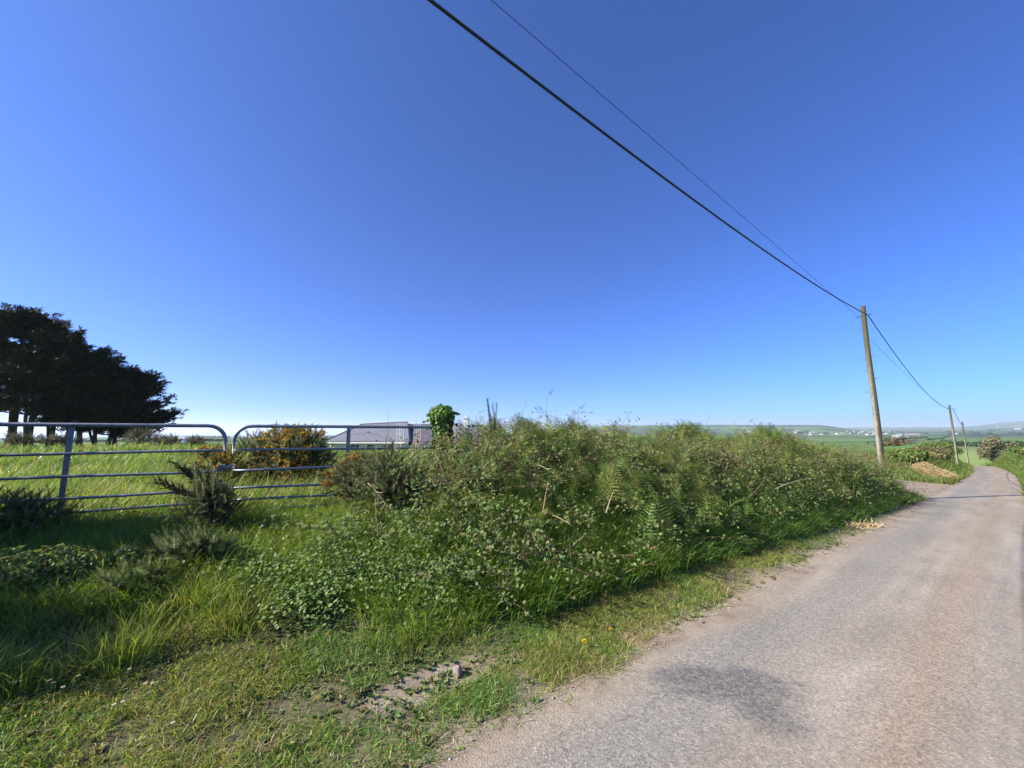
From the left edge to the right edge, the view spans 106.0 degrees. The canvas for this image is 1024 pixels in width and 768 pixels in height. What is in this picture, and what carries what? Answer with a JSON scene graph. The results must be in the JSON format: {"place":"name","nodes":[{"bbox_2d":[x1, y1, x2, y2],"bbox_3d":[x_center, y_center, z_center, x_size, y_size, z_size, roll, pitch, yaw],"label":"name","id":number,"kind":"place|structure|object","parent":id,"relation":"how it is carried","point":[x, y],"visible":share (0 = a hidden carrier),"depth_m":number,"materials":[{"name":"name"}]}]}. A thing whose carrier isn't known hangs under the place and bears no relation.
{"place":"outdoors","nodes":[
{"label":"outdoors","id":0,"kind":"place"},
{"bbox_2d":[0,434,337,437],"bbox_3d":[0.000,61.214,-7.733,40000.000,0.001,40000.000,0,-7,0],"label":"sea","id":1,"kind":"structure","parent":0,"point":[105,436],"depth_m":8604.78,"materials":[{"name":"blue liquid"}]},
{"bbox_2d":[0,440,460,546],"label":"field grass","id":2,"kind":"structure","parent":0,"point":[96,464],"depth_m":6.97,"materials":[{"name":"green plant"}]},
{"bbox_2d":[326,415,488,452],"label":"house","id":3,"kind":"structure","parent":0,"point":[359,439],"depth_m":47.82,"materials":[{"name":"stone"}]},
{"bbox_2d":[350,444,359,447],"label":"window","id":4,"kind":"structure","parent":3,"relation":"in","point":[351,445],"depth_m":46.77,"materials":[{"name":"grey glass"}]},
{"bbox_2d":[413,421,420,443],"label":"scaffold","id":5,"kind":"object","parent":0,"point":[418,432],"visible":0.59,"depth_m":45.82,"materials":[{"name":"grey metal"}]},
{"bbox_2d":[0,421,1023,767],"bbox_3d":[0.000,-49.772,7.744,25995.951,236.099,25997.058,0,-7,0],"label":"ground","id":6,"kind":"structure","parent":0,"point":[1002,431],"depth_m":2.77,"materials":[{"name":"green plant"}]},
{"bbox_2d":[0,304,27,388],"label":"cypress tree","id":7,"kind":"object","parent":6,"relation":"on","point":[23,344],"depth_m":32.19,"materials":[{"name":"green plant"}]},
{"bbox_2d":[1,430,44,447],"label":"scrub bush","id":8,"kind":"object","parent":6,"relation":"on","point":[12,440],"visible":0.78,"depth_m":26.57,"materials":[{"name":"green plant"}]},
{"bbox_2d":[0,302,61,413],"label":"cypress tree","id":9,"kind":"object","parent":6,"relation":"on","point":[12,321],"visible":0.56,"depth_m":29.79,"materials":[{"name":"green plant"}]},
{"bbox_2d":[0,484,83,538],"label":"gorse bush","id":10,"kind":"object","parent":6,"relation":"on","point":[10,505],"visible":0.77,"depth_m":4.12,"materials":[{"name":"green plant"}]},
{"bbox_2d":[0,306,84,444],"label":"cypress tree","id":11,"kind":"object","parent":6,"relation":"on","point":[61,323],"visible":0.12,"depth_m":31.90,"materials":[{"name":"green plant"}]},
{"bbox_2d":[0,543,93,599],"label":"weed clump","id":12,"kind":"object","parent":6,"relation":"on","point":[16,569],"visible":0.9,"depth_m":3.08,"materials":[{"name":"green plant"}]},
{"bbox_2d":[0,325,112,445],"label":"cypress tree","id":13,"kind":"object","parent":6,"relation":"on","point":[12,377],"visible":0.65,"depth_m":29.30,"materials":[{"name":"green plant"}]},
{"bbox_2d":[29,432,84,447],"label":"scrub bush","id":14,"kind":"object","parent":6,"relation":"on","point":[57,438],"visible":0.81,"depth_m":27.44,"materials":[{"name":"green plant"}]},
{"bbox_2d":[26,343,115,445],"bbox_3d":[-37.660,0.726,33.075,6.051,9.345,6.373,0,-7,0],"label":"cypress tree","id":15,"kind":"object","parent":6,"relation":"on","point":[51,430],"visible":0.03,"depth_m":32.12,"materials":[{"name":"green plant"}]},
{"bbox_2d":[33,439,121,441],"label":"hedge","id":16,"kind":"object","parent":6,"relation":"on","point":[89,440],"visible":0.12,"depth_m":398.02,"materials":[{"name":"green plant"}]},
{"bbox_2d":[17,345,140,445],"bbox_3d":[-34.327,0.834,30.721,7.164,8.583,6.482,6,-9,-37],"label":"cypress tree","id":17,"kind":"object","parent":6,"relation":"on","point":[99,358],"visible":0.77,"depth_m":30.28,"materials":[{"name":"green plant"}]},
{"bbox_2d":[35,542,146,583],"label":"weed clump","id":18,"kind":"object","parent":6,"relation":"on","point":[102,557],"visible":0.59,"depth_m":3.36,"materials":[{"name":"green plant"}]},
{"bbox_2d":[62,353,128,445],"bbox_3d":[-37.454,1.263,34.890,8.341,8.744,6.936,0,-7,0],"label":"cypress tree","id":19,"kind":"object","parent":6,"relation":"on","point":[120,358],"visible":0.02,"depth_m":35.18,"materials":[{"name":"green plant"}]},
{"bbox_2d":[34,361,175,445],"bbox_3d":[-34.449,1.606,32.706,7.366,7.595,8.472,0,-7,0],"label":"cypress tree","id":20,"kind":"object","parent":6,"relation":"on","point":[95,409],"visible":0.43,"depth_m":31.03,"materials":[{"name":"green plant"}]},
{"bbox_2d":[0,422,227,530],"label":"field gate","id":21,"kind":"structure","parent":6,"relation":"on","point":[64,476],"depth_m":4.49,"materials":[{"name":"metal"}]},
{"bbox_2d":[66,370,177,445],"bbox_3d":[-34.928,1.992,34.686,6.720,7.307,6.811,0,-7,0],"label":"cypress tree","id":22,"kind":"object","parent":6,"relation":"on","point":[158,402],"visible":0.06,"depth_m":36.25,"materials":[{"name":"green plant"}]},
{"bbox_2d":[66,368,188,445],"bbox_3d":[-32.980,2.031,34.162,7.656,7.123,7.198,0,-7,0],"label":"cypress tree","id":23,"kind":"object","parent":6,"relation":"on","point":[147,380],"visible":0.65,"depth_m":33.03,"materials":[{"name":"green plant"}]},
{"bbox_2d":[76,551,182,607],"bbox_3d":[-3.159,1.646,3.193,0.616,0.454,0.648,0,-7,0],"label":"gorse bush","id":24,"kind":"object","parent":6,"relation":"on","point":[125,572],"visible":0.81,"depth_m":3.18,"materials":[{"name":"green plant"}]},
{"bbox_2d":[119,427,163,445],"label":"scrub bush","id":25,"kind":"object","parent":6,"relation":"on","point":[142,437],"visible":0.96,"depth_m":26.49,"materials":[{"name":"green plant"}]},
{"bbox_2d":[147,431,185,446],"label":"scrub bush","id":26,"kind":"object","parent":6,"relation":"on","point":[170,440],"visible":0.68,"depth_m":28.46,"materials":[{"name":"green plant"}]},
{"bbox_2d":[178,437,186,441],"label":"house","id":27,"kind":"structure","parent":6,"relation":"on","point":[184,439],"depth_m":346.96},
{"bbox_2d":[144,438,222,441],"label":"hedge","id":28,"kind":"object","parent":6,"relation":"on","point":[212,439],"visible":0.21,"depth_m":390.73,"materials":[{"name":"green plant"}]},
{"bbox_2d":[137,519,243,571],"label":"gorse bush","id":29,"kind":"object","parent":6,"relation":"on","point":[196,539],"visible":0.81,"depth_m":3.66,"materials":[{"name":"green plant"}]},
{"bbox_2d":[183,433,206,445],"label":"scrub bush","id":30,"kind":"object","parent":6,"relation":"on","point":[195,439],"visible":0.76,"depth_m":29.62,"materials":[{"name":"green plant"}]},
{"bbox_2d":[162,436,229,437],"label":"hedge","id":31,"kind":"object","parent":6,"relation":"on","point":[202,436],"visible":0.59,"depth_m":1365.20,"materials":[{"name":"green plant"}]},
{"bbox_2d":[147,457,253,532],"bbox_3d":[-3.660,1.323,4.535,1.143,0.992,0.715,0,-7,0],"label":"gorse bush","id":32,"kind":"object","parent":6,"relation":"on","point":[207,496],"visible":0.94,"depth_m":4.47,"materials":[{"name":"green plant"}]},
{"bbox_2d":[190,442,246,483],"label":"gorse bush","id":33,"kind":"object","parent":6,"relation":"on","point":[217,459],"visible":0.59,"depth_m":7.11,"materials":[{"name":"green plant"}]},
{"bbox_2d":[0,482,518,703],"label":"long grass","id":34,"kind":"structure","parent":6,"relation":"on","point":[116,541],"depth_m":3.43,"materials":[{"name":"green plant"}]},
{"bbox_2d":[221,422,342,488],"bbox_3d":[-4.440,1.466,7.474,2.012,1.534,1.780,-6,-9,38],"label":"gorse bush","id":35,"kind":"object","parent":6,"relation":"on","point":[292,438],"visible":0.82,"depth_m":7.30,"materials":[{"name":"green plant"}]},
{"bbox_2d":[147,509,483,629],"bbox_3d":[-1.840,1.754,3.744,3.079,0.711,1.668,2,-8,-19],"label":"ground ivy","id":36,"kind":"object","parent":6,"relation":"on","point":[304,606],"visible":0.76,"depth_m":3.61,"materials":[{"name":"green plant"}]},
{"bbox_2d":[314,445,381,510],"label":"gorse bush","id":37,"kind":"object","parent":6,"relation":"on","point":[351,470],"visible":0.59,"depth_m":5.31,"materials":[{"name":"green plant"}]},
{"bbox_2d":[344,439,431,517],"bbox_3d":[-1.613,1.222,4.928,1.153,1.065,0.944,-3,-8,21],"label":"gorse bush","id":38,"kind":"object","parent":6,"relation":"on","point":[377,482],"visible":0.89,"depth_m":4.80,"materials":[{"name":"green plant"}]},
{"bbox_2d":[396,423,403,449],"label":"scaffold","id":39,"kind":"object","parent":6,"relation":"on","point":[399,429],"visible":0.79,"depth_m":45.77,"materials":[{"name":"grey metal"}]},
{"bbox_2d":[410,430,422,453],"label":"dead stem clump","id":40,"kind":"object","parent":6,"relation":"on","point":[414,440],"visible":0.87,"depth_m":5.83,"materials":[{"name":"brown plant"}]},
{"bbox_2d":[0,477,875,767],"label":"verge weeds","id":41,"kind":"object","parent":6,"relation":"on","point":[336,695],"visible":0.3,"depth_m":2.69,"materials":[{"name":"green plant"}]},
{"bbox_2d":[422,403,460,460],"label":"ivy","id":42,"kind":"object","parent":6,"relation":"on","point":[440,416],"visible":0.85,"depth_m":6.18,"materials":[{"name":"green plant"}]},
{"bbox_2d":[228,424,433,511],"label":"field gate","id":43,"kind":"structure","parent":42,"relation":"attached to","point":[241,429],"depth_m":5.46,"materials":[{"name":"metal"}]},
{"bbox_2d":[287,489,619,628],"bbox_3d":[-0.552,1.744,4.130,3.398,1.002,2.084,0,-7,0],"label":"creeping bramble","id":44,"kind":"object","parent":6,"relation":"on","point":[507,572],"visible":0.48,"depth_m":4.00,"materials":[{"name":"green plant"}]},
{"bbox_2d":[451,665,461,678],"bbox_3d":[-0.403,2.108,2.828,0.069,0.089,0.100,2,-19,-39],"label":"stone","id":45,"kind":"object","parent":6,"relation":"on","point":[457,671],"visible":0.88,"depth_m":2.80,"materials":[{"name":"white stone"}]},
{"bbox_2d":[486,398,492,434],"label":"gorse shoot","id":46,"kind":"object","parent":6,"relation":"on","point":[489,415],"visible":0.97,"depth_m":6.08,"materials":[{"name":"green plant"}]},
{"bbox_2d":[491,402,497,432],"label":"gorse shoot","id":47,"kind":"object","parent":6,"relation":"on","point":[494,418],"visible":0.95,"depth_m":6.08,"materials":[{"name":"green plant"}]},
{"bbox_2d":[517,401,535,462],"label":"bracken stalk","id":48,"kind":"object","parent":6,"relation":"on","point":[522,425],"visible":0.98,"depth_m":5.97,"materials":[{"name":"plant"}]},
{"bbox_2d":[538,389,552,467],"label":"bracken stalk","id":49,"kind":"object","parent":6,"relation":"on","point":[546,421],"visible":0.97,"depth_m":5.97,"materials":[{"name":"plant"}]},
{"bbox_2d":[252,406,940,599],"bbox_3d":[6.012,2.193,9.491,20.616,2.772,4.468,5,-9,-35],"label":"bramble","id":50,"kind":"object","parent":6,"relation":"on","point":[509,459],"visible":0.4,"depth_m":5.56,"materials":[{"name":"green plant"}]},
{"bbox_2d":[329,412,904,590],"bbox_3d":[5.781,2.104,9.470,18.539,2.550,3.069,5,-9,-35],"label":"bracken","id":51,"kind":"object","parent":6,"relation":"on","point":[634,482],"visible":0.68,"depth_m":6.37,"materials":[{"name":"green plant"}]},
{"bbox_2d":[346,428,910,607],"bbox_3d":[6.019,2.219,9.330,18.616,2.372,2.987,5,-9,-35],"label":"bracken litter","id":52,"kind":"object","parent":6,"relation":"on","point":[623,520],"visible":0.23,"depth_m":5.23,"materials":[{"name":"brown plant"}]},
{"bbox_2d":[623,410,635,461],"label":"bracken stalk","id":53,"kind":"object","parent":6,"relation":"on","point":[628,435],"visible":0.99,"depth_m":6.74,"materials":[{"name":"plant"}]},
{"bbox_2d":[856,305,885,476],"bbox_3d":[12.994,0.402,13.863,0.198,6.644,0.429,4,-8,-30],"label":"utility pole","id":54,"kind":"object","parent":6,"relation":"on","point":[876,413],"visible":0.91,"depth_m":13.84,"materials":[{"name":"wood"}]},
{"bbox_2d":[427,0,867,314],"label":"thick cable","id":55,"kind":"object","parent":54,"relation":"attached to","point":[474,34],"visible":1,"depth_m":4.64,"materials":[{"name":"black rubber"}]},
{"bbox_2d":[491,0,856,315],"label":"thin wire","id":56,"kind":"object","parent":54,"relation":"attached to","point":[642,130],"visible":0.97,"depth_m":5.73,"materials":[{"name":"black metal"}]},
{"bbox_2d":[868,315,951,408],"bbox_3d":[28.088,0.043,25.980,38.490,2.185,0.032,6,-9,-38],"label":"thick cable","id":57,"kind":"object","parent":54,"relation":"attached to","point":[898,358],"visible":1,"depth_m":17.67,"materials":[{"name":"black rubber"}]},
{"bbox_2d":[868,437,924,446],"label":"hedge","id":58,"kind":"object","parent":6,"relation":"on","point":[893,442],"visible":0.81,"depth_m":83.20,"materials":[{"name":"green plant"}]},
{"bbox_2d":[884,436,928,440],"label":"hedge","id":59,"kind":"object","parent":6,"relation":"on","point":[885,439],"visible":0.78,"depth_m":623.97,"materials":[{"name":"green plant"}]},
{"bbox_2d":[885,448,931,462],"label":"hedge bush","id":60,"kind":"object","parent":6,"relation":"on","point":[915,455],"visible":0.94,"depth_m":24.68,"materials":[{"name":"green plant"}]},
{"bbox_2d":[904,434,919,435],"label":"farm building","id":61,"kind":"structure","parent":6,"relation":"on","point":[911,434],"depth_m":1224.63,"materials":[{"name":"white"}]},
{"bbox_2d":[894,448,939,458],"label":"hedge bush","id":62,"kind":"object","parent":6,"relation":"on","point":[932,455],"visible":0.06,"depth_m":26.94,"materials":[{"name":"green plant"}]},
{"bbox_2d":[904,446,950,458],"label":"hedge bush","id":63,"kind":"object","parent":6,"relation":"on","point":[941,452],"visible":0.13,"depth_m":30.55,"materials":[{"name":"green plant"}]},
{"bbox_2d":[914,441,953,450],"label":"hedge bush","id":64,"kind":"object","parent":6,"relation":"on","point":[945,442],"visible":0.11,"depth_m":51.00,"materials":[{"name":"green plant"}]},
{"bbox_2d":[909,461,959,478],"bbox_3d":[25.319,5.252,23.602,2.731,1.082,2.650,0,-7,0],"label":"straw heap","id":65,"kind":"object","parent":6,"relation":"on","point":[924,466],"visible":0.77,"depth_m":23.05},
{"bbox_2d":[925,436,949,440],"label":"hedge","id":66,"kind":"object","parent":6,"relation":"on","point":[928,439],"visible":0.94,"depth_m":538.49,"materials":[{"name":"green plant"}]},
{"bbox_2d":[854,446,1023,502],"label":"lane side grass","id":67,"kind":"structure","parent":6,"relation":"on","point":[1011,462],"depth_m":26.64,"materials":[{"name":"green plant"}]},
{"bbox_2d":[921,440,964,454],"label":"hedge bush","id":68,"kind":"object","parent":6,"relation":"on","point":[930,445],"visible":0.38,"depth_m":43.73,"materials":[{"name":"green plant"}]},
{"bbox_2d":[929,446,957,453],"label":"hedge bush","id":69,"kind":"object","parent":6,"relation":"on","point":[945,448],"visible":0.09,"depth_m":38.68,"materials":[{"name":"green plant"}]},
{"bbox_2d":[934,449,957,459],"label":"hedge bush","id":70,"kind":"object","parent":6,"relation":"on","point":[951,454],"visible":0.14,"depth_m":34.07,"materials":[{"name":"green plant"}]},
{"bbox_2d":[948,405,958,463],"bbox_3d":[43.039,5.191,37.553,0.197,6.337,0.416,4,-8,-27],"label":"utility pole","id":71,"kind":"object","parent":6,"relation":"on","point":[954,439],"visible":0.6,"depth_m":37.52,"materials":[{"name":"brown wood"}]},
{"bbox_2d":[860,328,936,401],"bbox_3d":[27.929,0.186,26.143,38.518,1.545,0.011,6,-9,-38],"label":"thin wire","id":72,"kind":"object","parent":71,"relation":"attached to","point":[894,363],"visible":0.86,"depth_m":18.46,"materials":[{"name":"black metal"}]},
{"bbox_2d":[940,439,984,446],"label":"hedge","id":73,"kind":"object","parent":6,"relation":"on","point":[962,443],"visible":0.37,"depth_m":146.35,"materials":[{"name":"green plant"}]},
{"bbox_2d":[961,421,968,462],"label":"utility pole","id":74,"kind":"object","parent":6,"relation":"on","point":[965,442],"visible":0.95,"depth_m":55.80,"materials":[{"name":"wood"}]},
{"bbox_2d":[960,433,1015,434],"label":"hedge","id":75,"kind":"object","parent":6,"relation":"on","point":[985,434],"visible":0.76,"depth_m":1195.26,"materials":[{"name":"green plant"}]},
{"bbox_2d":[976,435,1018,461],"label":"windswept tree","id":76,"kind":"object","parent":6,"relation":"on","point":[987,449],"visible":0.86,"depth_m":59.13,"materials":[{"name":"green plant"}]},
{"bbox_2d":[1000,441,1023,448],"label":"hedge","id":77,"kind":"object","parent":6,"relation":"on","point":[1021,443],"visible":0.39,"depth_m":128.01,"materials":[{"name":"green plant"}]},
{"bbox_2d":[1007,446,1023,453],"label":"verge bush","id":78,"kind":"object","parent":6,"relation":"on","point":[1016,449],"visible":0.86,"depth_m":42.83,"materials":[{"name":"green plant"}]},
{"bbox_2d":[0,0,1023,434],"label":"sky","id":79,"kind":"structure","parent":0,"point":[323,212],"materials":[{"name":"blue"}]},
{"bbox_2d":[315,528,872,765],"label":"gravel","id":80,"kind":"structure","parent":0,"point":[553,697],"depth_m":3.44,"materials":[{"name":"grey gravel"}]},
{"bbox_2d":[381,455,929,623],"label":"bank grass","id":81,"kind":"structure","parent":0,"point":[538,591],"depth_m":4.98,"materials":[{"name":"green plant"}]},
{"bbox_2d":[402,466,1023,767],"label":"road","id":82,"kind":"structure","parent":0,"point":[898,642],"depth_m":2.90,"materials":[{"name":"grey asphalt"}]},
{"bbox_2d":[839,518,887,529],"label":"straw clump","id":83,"kind":"object","parent":82,"relation":"on","point":[863,525],"visible":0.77,"depth_m":8.59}
]}

